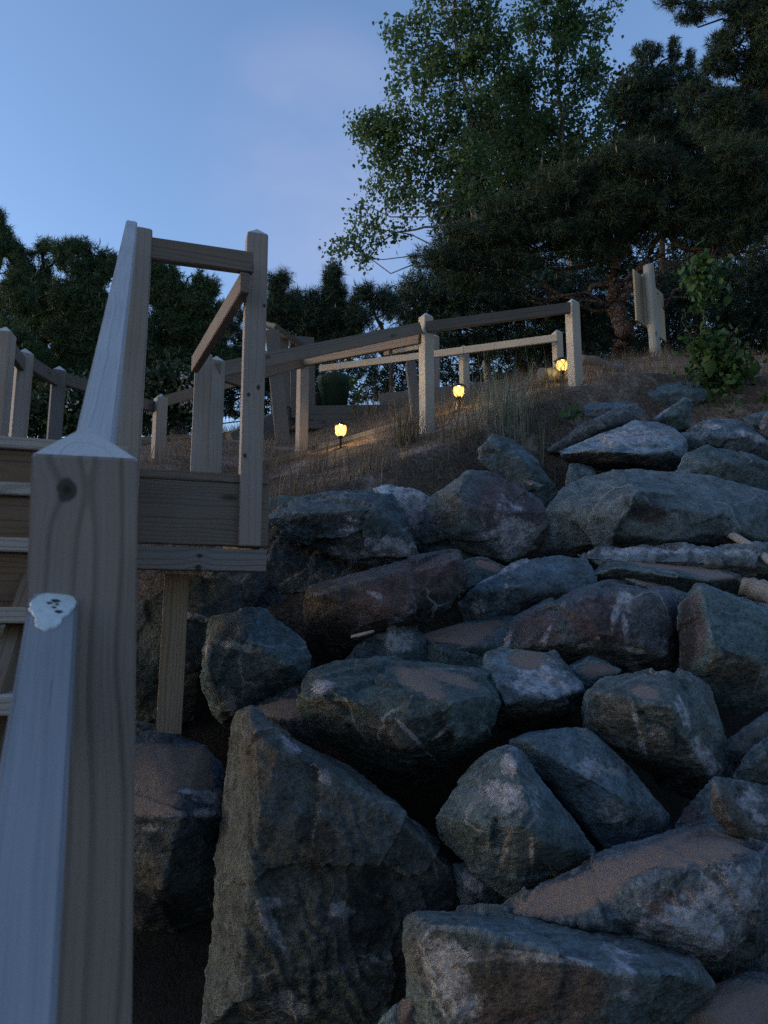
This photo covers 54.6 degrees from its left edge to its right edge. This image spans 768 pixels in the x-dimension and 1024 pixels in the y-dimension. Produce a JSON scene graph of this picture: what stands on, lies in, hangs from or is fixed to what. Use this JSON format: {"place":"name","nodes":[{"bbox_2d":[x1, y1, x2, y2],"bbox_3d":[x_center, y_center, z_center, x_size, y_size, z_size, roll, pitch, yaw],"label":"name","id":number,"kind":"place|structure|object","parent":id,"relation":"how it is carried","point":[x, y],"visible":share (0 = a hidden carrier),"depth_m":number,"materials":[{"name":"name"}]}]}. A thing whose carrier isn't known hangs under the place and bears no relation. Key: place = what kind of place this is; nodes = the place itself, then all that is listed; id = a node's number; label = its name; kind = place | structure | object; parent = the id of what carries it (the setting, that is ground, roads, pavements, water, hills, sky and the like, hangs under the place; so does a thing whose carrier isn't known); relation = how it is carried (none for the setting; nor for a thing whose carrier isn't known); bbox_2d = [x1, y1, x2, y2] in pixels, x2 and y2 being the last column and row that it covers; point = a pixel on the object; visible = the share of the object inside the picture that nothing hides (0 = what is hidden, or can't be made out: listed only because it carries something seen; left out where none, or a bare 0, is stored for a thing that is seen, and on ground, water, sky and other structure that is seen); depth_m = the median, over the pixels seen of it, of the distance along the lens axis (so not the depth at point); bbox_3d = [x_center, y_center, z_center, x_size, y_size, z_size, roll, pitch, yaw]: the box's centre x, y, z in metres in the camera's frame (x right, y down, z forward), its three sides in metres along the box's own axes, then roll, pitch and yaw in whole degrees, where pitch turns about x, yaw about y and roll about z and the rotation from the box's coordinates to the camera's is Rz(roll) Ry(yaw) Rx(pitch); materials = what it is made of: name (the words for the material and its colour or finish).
{"place":"outdoors","nodes":[
{"label":"outdoors","id":0,"kind":"place"},
{"bbox_2d":[0,0,766,437],"label":"sky","id":1,"kind":"structure","parent":0,"point":[204,122],"materials":[{"name":"blue"}]},
{"bbox_2d":[0,355,767,1023],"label":"sand ground","id":2,"kind":"structure","parent":0,"point":[168,979],"depth_m":4.74,"materials":[{"name":"sand"}]},
{"bbox_2d":[0,205,53,385],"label":"pine tree","id":3,"kind":"object","parent":2,"relation":"on","point":[13,252],"visible":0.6,"depth_m":10.35,"materials":[{"name":"green plant"}]},
{"bbox_2d":[5,233,71,438],"bbox_3d":[-5.268,-2.510,11.501,1.536,3.626,1.084,0,-10,0],"label":"pine tree","id":4,"kind":"object","parent":2,"relation":"on","point":[41,275],"visible":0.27,"depth_m":11.38,"materials":[{"name":"green plant"}]},
{"bbox_2d":[8,365,87,438],"bbox_3d":[-3.721,-1.077,8.212,1.339,1.019,0.758,0,-10,0],"label":"flowering shrub","id":5,"kind":"object","parent":2,"relation":"on","point":[39,408],"visible":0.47,"depth_m":8.06,"materials":[{"name":"green plant"}]},
{"bbox_2d":[32,231,118,395],"bbox_3d":[-4.421,-2.505,11.027,1.830,3.274,1.094,0,-10,0],"label":"pine tree","id":6,"kind":"object","parent":2,"relation":"on","point":[79,319],"visible":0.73,"depth_m":10.81,"materials":[{"name":"green plant"}]},
{"bbox_2d":[0,327,154,439],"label":"wooden railing","id":7,"kind":"object","parent":2,"relation":"on","point":[24,365],"visible":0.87,"depth_m":4.52,"materials":[{"name":"brown wood"}]},
{"bbox_2d":[0,220,268,1023],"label":"wooden staircase","id":8,"kind":"structure","parent":2,"relation":"on","point":[88,505],"depth_m":0.66,"materials":[{"name":"brown wood"}]},
{"bbox_2d":[0,293,324,436],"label":"pine tree","id":9,"kind":"object","parent":2,"relation":"on","point":[230,399],"visible":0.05,"depth_m":14.74,"materials":[{"name":"green plant"}]},
{"bbox_2d":[142,351,193,431],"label":"flowering shrub","id":10,"kind":"object","parent":2,"relation":"on","point":[175,377],"visible":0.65,"depth_m":8.46,"materials":[{"name":"green plant"}]},
{"bbox_2d":[133,721,225,932],"bbox_3d":[-0.883,1.299,2.953,0.549,0.913,1.016,6,-11,-30],"label":"boulder","id":11,"kind":"object","parent":2,"relation":"on","point":[179,791],"visible":0.57,"depth_m":2.69,"materials":[{"name":"stone"}]},
{"bbox_2d":[135,575,243,724],"bbox_3d":[-0.979,0.717,3.776,0.597,0.781,0.614,0,-10,0],"label":"boulder","id":12,"kind":"object","parent":2,"relation":"on","point":[208,598],"visible":0.48,"depth_m":3.57,"materials":[{"name":"stone"}]},
{"bbox_2d":[146,262,240,434],"bbox_3d":[-3.020,-2.413,11.293,1.914,3.022,1.057,0,-10,0],"label":"pine tree","id":13,"kind":"object","parent":2,"relation":"on","point":[178,306],"visible":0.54,"depth_m":11.13,"materials":[{"name":"green plant"}]},
{"bbox_2d":[202,571,281,608],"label":"boulder","id":14,"kind":"object","parent":2,"relation":"on","point":[260,589],"visible":0.26,"depth_m":4.07,"materials":[{"name":"stone"}]},
{"bbox_2d":[224,264,306,412],"bbox_3d":[-1.590,-2.108,9.504,1.273,2.224,0.493,0,-10,0],"label":"pine tree","id":15,"kind":"object","parent":2,"relation":"on","point":[277,303],"visible":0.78,"depth_m":9.54,"materials":[{"name":"green plant"}]},
{"bbox_2d":[225,392,320,439],"bbox_3d":[-1.182,-1.011,8.300,0.120,0.220,1.428,-9,18,42],"label":"retaining timber","id":16,"kind":"object","parent":2,"relation":"on","point":[268,425],"visible":0.34,"depth_m":8.13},
{"bbox_2d":[266,329,290,443],"bbox_3d":[-1.121,-1.308,7.850,0.150,1.229,0.120,-5,-5,-12],"label":"leaning post","id":17,"kind":"object","parent":2,"relation":"on","point":[278,397],"visible":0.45,"depth_m":7.78,"materials":[{"name":"wood"}]},
{"bbox_2d":[151,334,420,457],"bbox_3d":[-0.790,-0.899,6.508,2.199,1.370,1.106,0,-10,0],"label":"wooden railing","id":18,"kind":"object","parent":2,"relation":"on","point":[162,404],"visible":0.58,"depth_m":6.54,"materials":[{"name":"brown wood"}]},
{"bbox_2d":[263,450,309,469],"bbox_3d":[-0.821,-0.421,6.200,0.045,0.100,0.701,-6,8,30],"label":"landscape plank","id":19,"kind":"object","parent":2,"relation":"on","point":[286,457],"visible":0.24,"depth_m":6.11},
{"bbox_2d":[289,336,315,418],"bbox_3d":[-0.925,-1.525,8.450,0.280,0.954,0.050,0,-6,-17],"label":"leaning board","id":20,"kind":"object","parent":2,"relation":"on","point":[293,374],"visible":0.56,"depth_m":8.43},
{"bbox_2d":[266,322,303,345],"bbox_3d":[-1.145,-2.011,8.400,0.389,0.050,0.500,31,2,-31],"label":"roof board","id":21,"kind":"object","parent":20,"relation":"on","point":[286,334],"visible":0.65,"depth_m":8.22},
{"bbox_2d":[280,337,290,407],"bbox_3d":[-1.101,-1.548,8.250,0.100,0.796,0.050,-1,-8,-17],"label":"leaning board","id":22,"kind":"object","parent":21,"relation":"attached to","point":[284,342],"visible":0.48,"depth_m":8.22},
{"bbox_2d":[266,449,345,504],"bbox_3d":[-0.535,-0.185,4.661,0.604,0.543,0.599,2,-10,-13],"label":"grass clump","id":23,"kind":"object","parent":2,"relation":"on","point":[292,491],"visible":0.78,"depth_m":4.61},
{"bbox_2d":[267,258,368,372],"bbox_3d":[-0.950,-2.294,10.324,1.652,2.667,0.752,0,-10,0],"label":"pine tree","id":24,"kind":"object","parent":2,"relation":"on","point":[318,320],"visible":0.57,"depth_m":10.26,"materials":[{"name":"green plant"}]},
{"bbox_2d":[299,426,343,473],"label":"grass clump","id":25,"kind":"object","parent":2,"relation":"on","point":[323,461],"visible":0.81,"depth_m":5.39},
{"bbox_2d":[200,705,459,1023],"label":"boulder","id":26,"kind":"object","parent":2,"relation":"on","point":[331,874],"visible":0.98,"depth_m":2.36,"materials":[{"name":"stone"}]},
{"bbox_2d":[256,696,324,747],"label":"boulder","id":27,"kind":"object","parent":26,"relation":"on","point":[287,715],"visible":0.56,"depth_m":2.93,"materials":[{"name":"stone"}]},
{"bbox_2d":[254,684,300,706],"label":"boulder","id":28,"kind":"object","parent":27,"relation":"on","point":[293,691],"visible":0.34,"depth_m":3.12,"materials":[{"name":"stone"}]},
{"bbox_2d":[200,607,310,724],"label":"boulder","id":29,"kind":"object","parent":28,"relation":"on","point":[253,655],"visible":0.91,"depth_m":3.10,"materials":[{"name":"stone"}]},
{"bbox_2d":[316,372,352,404],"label":"bush","id":30,"kind":"object","parent":2,"relation":"on","point":[332,388],"visible":0.7,"depth_m":8.49,"materials":[{"name":"green plant"}]},
{"bbox_2d":[263,490,418,593],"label":"boulder","id":31,"kind":"object","parent":2,"relation":"on","point":[320,537],"visible":0.81,"depth_m":4.01,"materials":[{"name":"stone"}]},
{"bbox_2d":[297,450,395,486],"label":"grass clump","id":32,"kind":"object","parent":2,"relation":"on","point":[361,472],"visible":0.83,"depth_m":4.74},
{"bbox_2d":[308,404,406,431],"bbox_3d":[-0.230,-1.064,8.400,1.333,0.260,0.150,-3,-8,-17],"label":"retaining timber","id":33,"kind":"object","parent":2,"relation":"on","point":[318,416],"visible":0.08,"depth_m":8.21,"materials":[{"name":"wood"}]},
{"bbox_2d":[318,416,417,447],"bbox_3d":[-0.147,-0.703,6.700,1.013,0.050,0.050,-14,-14,23],"label":"landscape plank","id":34,"kind":"object","parent":2,"relation":"on","point":[356,436],"visible":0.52,"depth_m":6.71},
{"bbox_2d":[348,383,395,421],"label":"grass clump","id":35,"kind":"object","parent":2,"relation":"on","point":[376,407],"visible":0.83,"depth_m":8.21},
{"bbox_2d":[339,276,408,392],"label":"pine tree","id":36,"kind":"object","parent":2,"relation":"on","point":[364,294],"visible":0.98,"depth_m":9.94,"materials":[{"name":"green plant"}]},
{"bbox_2d":[338,425,417,486],"bbox_3d":[-0.079,-0.374,4.943,0.498,0.568,0.690,-4,-10,22],"label":"grass clump","id":37,"kind":"object","parent":2,"relation":"on","point":[373,459],"visible":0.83,"depth_m":4.87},
{"bbox_2d":[302,549,465,666],"bbox_3d":[0.002,0.470,3.580,0.754,0.565,0.644,0,-10,0],"label":"boulder","id":38,"kind":"object","parent":2,"relation":"on","point":[412,590],"visible":0.88,"depth_m":3.35,"materials":[{"name":"stone"}]},
{"bbox_2d":[360,388,429,448],"bbox_3d":[0.162,-0.696,5.582,0.657,0.552,0.511,4,-10,-22],"label":"grass clump","id":39,"kind":"object","parent":2,"relation":"on","point":[406,429],"visible":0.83,"depth_m":5.51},
{"bbox_2d":[208,299,582,472],"bbox_3d":[0.158,-0.816,5.556,3.157,2.212,0.584,6,-11,-31],"label":"wooden railing","id":40,"kind":"object","parent":2,"relation":"on","point":[426,326],"visible":0.75,"depth_m":5.94,"materials":[{"name":"brown wood"}]},
{"bbox_2d":[378,997,413,1023],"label":"boulder","id":41,"kind":"object","parent":2,"relation":"on","point":[401,1011],"visible":0.77,"depth_m":1.95,"materials":[{"name":"stone"}]},
{"bbox_2d":[296,655,501,784],"bbox_3d":[0.058,0.832,2.973,0.787,0.506,0.917,0,-10,0],"label":"boulder","id":42,"kind":"object","parent":2,"relation":"on","point":[396,718],"visible":0.99,"depth_m":2.71,"materials":[{"name":"stone"}]},
{"bbox_2d":[345,625,427,661],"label":"boulder","id":43,"kind":"object","parent":42,"relation":"on","point":[408,643],"visible":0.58,"depth_m":3.35,"materials":[{"name":"stone"}]},
{"bbox_2d":[428,640,482,667],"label":"boulder","id":44,"kind":"object","parent":42,"relation":"on","point":[438,652],"visible":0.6,"depth_m":3.31,"materials":[{"name":"stone"}]},
{"bbox_2d":[422,614,516,656],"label":"boulder","id":45,"kind":"object","parent":44,"relation":"on","point":[480,637],"visible":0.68,"depth_m":3.44,"materials":[{"name":"stone"}]},
{"bbox_2d":[457,555,597,621],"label":"boulder","id":46,"kind":"object","parent":45,"relation":"on","point":[517,587],"visible":0.81,"depth_m":3.59,"materials":[{"name":"stone"}]},
{"bbox_2d":[458,557,505,598],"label":"boulder","id":47,"kind":"object","parent":46,"relation":"on","point":[479,569],"visible":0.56,"depth_m":3.85,"materials":[{"name":"stone"}]},
{"bbox_2d":[481,647,585,734],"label":"boulder","id":48,"kind":"object","parent":42,"relation":"on","point":[537,691],"visible":0.85,"depth_m":2.94,"materials":[{"name":"stone"}]},
{"bbox_2d":[405,361,418,417],"bbox_3d":[0.263,-1.091,6.675,0.085,0.554,0.080,-2,-16,-12],"label":"driftwood post","id":49,"kind":"object","parent":2,"relation":"on","point":[411,375],"visible":0.63,"depth_m":6.66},
{"bbox_2d":[318,0,551,381],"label":"birch tree","id":50,"kind":"object","parent":2,"relation":"on","point":[468,55],"visible":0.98,"depth_m":13.89,"materials":[{"name":"green plant"}]},
{"bbox_2d":[319,330,563,397],"bbox_3d":[0.706,-1.818,9.522,3.164,1.091,0.604,-4,-10,23],"label":"wooden railing","id":51,"kind":"object","parent":2,"relation":"on","point":[554,338],"visible":0.72,"depth_m":9.22,"materials":[{"name":"brown wood"}]},
{"bbox_2d":[379,378,516,404],"bbox_3d":[0.839,-1.499,9.600,1.804,0.220,0.150,-6,-10,0],"label":"retaining timber","id":52,"kind":"object","parent":2,"relation":"on","point":[445,390],"visible":0.26,"depth_m":9.53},
{"bbox_2d":[420,542,475,559],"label":"boulder","id":53,"kind":"object","parent":2,"relation":"on","point":[429,547],"visible":0.11,"depth_m":4.21,"materials":[{"name":"stone"}]},
{"bbox_2d":[373,484,428,550],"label":"boulder","id":54,"kind":"object","parent":53,"relation":"on","point":[412,502],"visible":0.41,"depth_m":4.34,"materials":[{"name":"stone"}]},
{"bbox_2d":[420,470,548,565],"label":"boulder","id":55,"kind":"object","parent":53,"relation":"on","point":[496,518],"visible":0.94,"depth_m":4.15,"materials":[{"name":"stone"}]},
{"bbox_2d":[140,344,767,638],"bbox_3d":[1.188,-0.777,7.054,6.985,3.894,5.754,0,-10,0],"label":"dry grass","id":56,"kind":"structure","parent":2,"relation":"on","point":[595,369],"depth_m":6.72,"materials":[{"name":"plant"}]},
{"bbox_2d":[410,388,499,452],"bbox_3d":[0.592,-0.472,5.263,0.739,0.980,0.690,9,-13,-41],"label":"grass clump","id":57,"kind":"object","parent":2,"relation":"on","point":[477,431],"visible":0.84,"depth_m":5.22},
{"bbox_2d":[143,332,767,487],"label":"standing grass","id":58,"kind":"structure","parent":2,"relation":"on","point":[450,405],"depth_m":6.63,"materials":[{"name":"plant"}]},
{"bbox_2d":[456,343,516,420],"bbox_3d":[0.845,-1.022,6.097,0.542,0.700,0.632,0,-10,0],"label":"grass clump","id":59,"kind":"object","parent":2,"relation":"on","point":[474,388],"visible":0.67,"depth_m":6.02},
{"bbox_2d":[370,246,631,377],"bbox_3d":[2.038,-3.198,13.010,4.701,3.022,1.577,0,-10,0],"label":"pine tree","id":60,"kind":"object","parent":2,"relation":"on","point":[441,304],"visible":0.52,"depth_m":12.71,"materials":[{"name":"green plant"}]},
{"bbox_2d":[466,344,565,472],"bbox_3d":[0.932,-0.580,5.258,0.799,1.434,0.990,0,-10,0],"label":"grass clump","id":61,"kind":"object","parent":2,"relation":"on","point":[507,406],"visible":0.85,"depth_m":5.40,"materials":[{"name":"plant"}]},
{"bbox_2d":[477,435,556,507],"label":"boulder","id":62,"kind":"object","parent":2,"relation":"on","point":[508,459],"visible":0.73,"depth_m":4.79,"materials":[{"name":"stone"}]},
{"bbox_2d":[288,74,767,404],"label":"pine tree","id":63,"kind":"object","parent":2,"relation":"on","point":[375,378],"visible":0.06,"depth_m":17.44,"materials":[{"name":"green plant"}]},
{"bbox_2d":[501,346,567,404],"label":"grass clump","id":64,"kind":"object","parent":2,"relation":"on","point":[550,389],"visible":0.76,"depth_m":5.99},
{"bbox_2d":[422,42,672,370],"bbox_3d":[3.506,-6.028,16.244,5.876,8.806,2.458,0,-10,0],"label":"broadleaf tree","id":65,"kind":"object","parent":2,"relation":"on","point":[438,215],"visible":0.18,"depth_m":16.17,"materials":[{"name":"green plant"}]},
{"bbox_2d":[523,370,575,489],"bbox_3d":[1.244,-0.586,5.460,0.500,1.181,0.585,-5,-11,29],"label":"grass clump","id":66,"kind":"object","parent":2,"relation":"on","point":[555,432],"visible":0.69,"depth_m":5.51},
{"bbox_2d":[537,367,567,383],"bbox_3d":[1.569,-1.252,6.801,0.312,0.145,0.147,-7,-7,-19],"label":"cut log","id":67,"kind":"object","parent":2,"relation":"on","point":[543,374],"visible":0.52,"depth_m":6.74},
{"bbox_2d":[402,903,715,1023],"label":"boulder","id":68,"kind":"object","parent":2,"relation":"on","point":[481,963],"visible":0.95,"depth_m":1.80,"materials":[{"name":"stone"}]},
{"bbox_2d":[452,862,506,905],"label":"boulder","id":69,"kind":"object","parent":68,"relation":"on","point":[471,888],"visible":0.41,"depth_m":2.44,"materials":[{"name":"stone"}]},
{"bbox_2d":[492,0,628,279],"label":"birch tree","id":70,"kind":"object","parent":2,"relation":"on","point":[566,28],"visible":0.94,"depth_m":14.43,"materials":[{"name":"green plant"}]},
{"bbox_2d":[558,393,586,429],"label":"leafy weed","id":71,"kind":"object","parent":2,"relation":"on","point":[563,412],"visible":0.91,"depth_m":5.51,"materials":[{"name":"green plant"}]},
{"bbox_2d":[404,125,767,359],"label":"pine tree","id":72,"kind":"object","parent":2,"relation":"on","point":[563,228],"visible":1,"depth_m":10.70,"materials":[{"name":"green plant"}]},
{"bbox_2d":[547,403,642,452],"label":"boulder","id":73,"kind":"object","parent":2,"relation":"on","point":[614,418],"visible":0.86,"depth_m":5.29,"materials":[{"name":"stone"}]},
{"bbox_2d":[582,355,624,371],"bbox_3d":[2.417,-1.633,8.233,0.525,0.130,0.142,12,-12,-11],"label":"driftwood log","id":74,"kind":"object","parent":2,"relation":"on","point":[617,368],"visible":0.57,"depth_m":8.18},
{"bbox_2d":[582,401,632,418],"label":"boulder","id":75,"kind":"object","parent":2,"relation":"on","point":[593,410],"visible":0.46,"depth_m":5.72,"materials":[{"name":"stone"}]},
{"bbox_2d":[559,420,687,471],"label":"boulder","id":76,"kind":"object","parent":2,"relation":"on","point":[645,445],"visible":0.91,"depth_m":4.88,"materials":[{"name":"stone"}]},
{"bbox_2d":[499,824,767,983],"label":"boulder","id":77,"kind":"object","parent":2,"relation":"on","point":[699,893],"visible":0.77,"depth_m":2.04,"materials":[{"name":"stone"}]},
{"bbox_2d":[436,745,596,898],"bbox_3d":[0.442,1.033,2.470,0.478,0.516,0.521,-8,-12,38],"label":"boulder","id":78,"kind":"object","parent":77,"relation":"on","point":[507,826],"visible":0.96,"depth_m":2.32,"materials":[{"name":"stone"}]},
{"bbox_2d":[509,727,674,851],"bbox_3d":[0.755,1.022,2.718,0.596,0.469,0.442,7,-12,-35],"label":"boulder","id":79,"kind":"object","parent":77,"relation":"on","point":[599,789],"visible":0.88,"depth_m":2.56,"materials":[{"name":"stone"}]},
{"bbox_2d":[581,668,734,800],"bbox_3d":[1.084,0.872,2.922,0.457,0.517,0.774,-9,-13,43],"label":"boulder","id":80,"kind":"object","parent":79,"relation":"on","point":[664,728],"visible":0.94,"depth_m":2.71,"materials":[{"name":"stone"}]},
{"bbox_2d":[568,655,620,690],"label":"boulder","id":81,"kind":"object","parent":80,"relation":"on","point":[589,671],"visible":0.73,"depth_m":3.14,"materials":[{"name":"stone"}]},
{"bbox_2d":[498,579,678,674],"bbox_3d":[0.966,0.555,3.548,0.898,0.464,0.715,0,-10,0],"label":"boulder","id":82,"kind":"object","parent":81,"relation":"on","point":[624,626],"visible":0.78,"depth_m":3.27,"materials":[{"name":"stone"}]},
{"bbox_2d":[623,578,687,603],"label":"boulder","id":83,"kind":"object","parent":82,"relation":"on","point":[680,595],"visible":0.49,"depth_m":3.61,"materials":[{"name":"stone"}]},
{"bbox_2d":[594,560,740,592],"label":"boulder","id":84,"kind":"object","parent":82,"relation":"on","point":[683,578],"visible":0.61,"depth_m":3.62,"materials":[{"name":"stone"}]},
{"bbox_2d":[577,541,767,577],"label":"boulder","id":85,"kind":"object","parent":84,"relation":"on","point":[743,560],"visible":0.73,"depth_m":3.77,"materials":[{"name":"stone"}]},
{"bbox_2d":[540,469,767,557],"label":"boulder","id":86,"kind":"object","parent":85,"relation":"on","point":[627,508],"visible":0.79,"depth_m":4.04,"materials":[{"name":"stone"}]},
{"bbox_2d":[565,463,595,485],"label":"boulder","id":87,"kind":"object","parent":86,"relation":"on","point":[576,471],"visible":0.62,"depth_m":4.78,"materials":[{"name":"stone"}]},
{"bbox_2d":[675,444,767,490],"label":"boulder","id":88,"kind":"object","parent":86,"relation":"on","point":[747,469],"visible":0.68,"depth_m":4.63,"materials":[{"name":"stone"}]},
{"bbox_2d":[675,776,767,842],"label":"boulder","id":89,"kind":"object","parent":77,"relation":"on","point":[751,799],"visible":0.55,"depth_m":2.58,"materials":[{"name":"stone"}]},
{"bbox_2d":[733,737,767,784],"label":"boulder","id":90,"kind":"object","parent":89,"relation":"on","point":[752,767],"visible":0.86,"depth_m":2.67,"materials":[{"name":"stone"}]},
{"bbox_2d":[727,712,767,766],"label":"boulder","id":91,"kind":"object","parent":90,"relation":"on","point":[743,741],"visible":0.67,"depth_m":2.83,"materials":[{"name":"stone"}]},
{"bbox_2d":[710,779,759,840],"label":"boulder","id":92,"kind":"object","parent":77,"relation":"on","point":[730,816],"visible":0.97,"depth_m":2.30,"materials":[{"name":"stone"}]},
{"bbox_2d":[632,263,665,356],"bbox_3d":[3.787,-2.610,10.297,0.210,1.506,0.998,-9,-13,41],"label":"signpost","id":93,"kind":"object","parent":2,"relation":"on","point":[649,305],"visible":0.81,"depth_m":10.12,"materials":[{"name":"brown wood"}]},
{"bbox_2d":[555,234,767,356],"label":"pine tree","id":94,"kind":"object","parent":2,"relation":"on","point":[743,316],"visible":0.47,"depth_m":13.32,"materials":[{"name":"green plant"}]},
{"bbox_2d":[601,34,723,356],"bbox_3d":[6.081,-6.104,15.650,2.939,8.540,1.385,0,-10,0],"label":"pine tree","id":95,"kind":"object","parent":2,"relation":"on","point":[633,108],"visible":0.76,"depth_m":15.79,"materials":[{"name":"green plant"}]},
{"bbox_2d":[651,397,692,432],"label":"boulder","id":96,"kind":"object","parent":2,"relation":"on","point":[677,416],"visible":0.81,"depth_m":5.45,"materials":[{"name":"stone"}]},
{"bbox_2d":[648,381,706,406],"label":"boulder","id":97,"kind":"object","parent":2,"relation":"on","point":[670,394],"visible":0.47,"depth_m":6.11,"materials":[{"name":"stone"}]},
{"bbox_2d":[651,0,767,245],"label":"pine tree","id":98,"kind":"object","parent":2,"relation":"on","point":[723,108],"visible":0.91,"depth_m":12.31,"materials":[{"name":"green plant"}]},
{"bbox_2d":[662,236,766,418],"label":"leafy sapling","id":99,"kind":"object","parent":2,"relation":"on","point":[712,364],"visible":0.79,"depth_m":6.23,"materials":[{"name":"green plant"}]},
{"bbox_2d":[677,583,767,714],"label":"boulder","id":100,"kind":"object","parent":2,"relation":"on","point":[723,645],"visible":0.9,"depth_m":3.12,"materials":[{"name":"stone"}]},
{"bbox_2d":[738,577,767,603],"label":"driftwood log","id":101,"kind":"object","parent":100,"relation":"on","point":[754,589],"visible":1,"depth_m":3.53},
{"bbox_2d":[680,418,767,460],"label":"boulder","id":102,"kind":"object","parent":2,"relation":"on","point":[737,435],"visible":0.69,"depth_m":5.09,"materials":[{"name":"stone"}]},
{"bbox_2d":[684,971,767,1023],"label":"boulder","id":103,"kind":"object","parent":2,"relation":"on","point":[741,998],"visible":0.77,"depth_m":1.97,"materials":[{"name":"stone"}]},
{"bbox_2d":[740,952,767,972],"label":"boulder","id":104,"kind":"object","parent":2,"relation":"on","point":[759,964],"visible":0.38,"depth_m":2.26,"materials":[{"name":"stone"}]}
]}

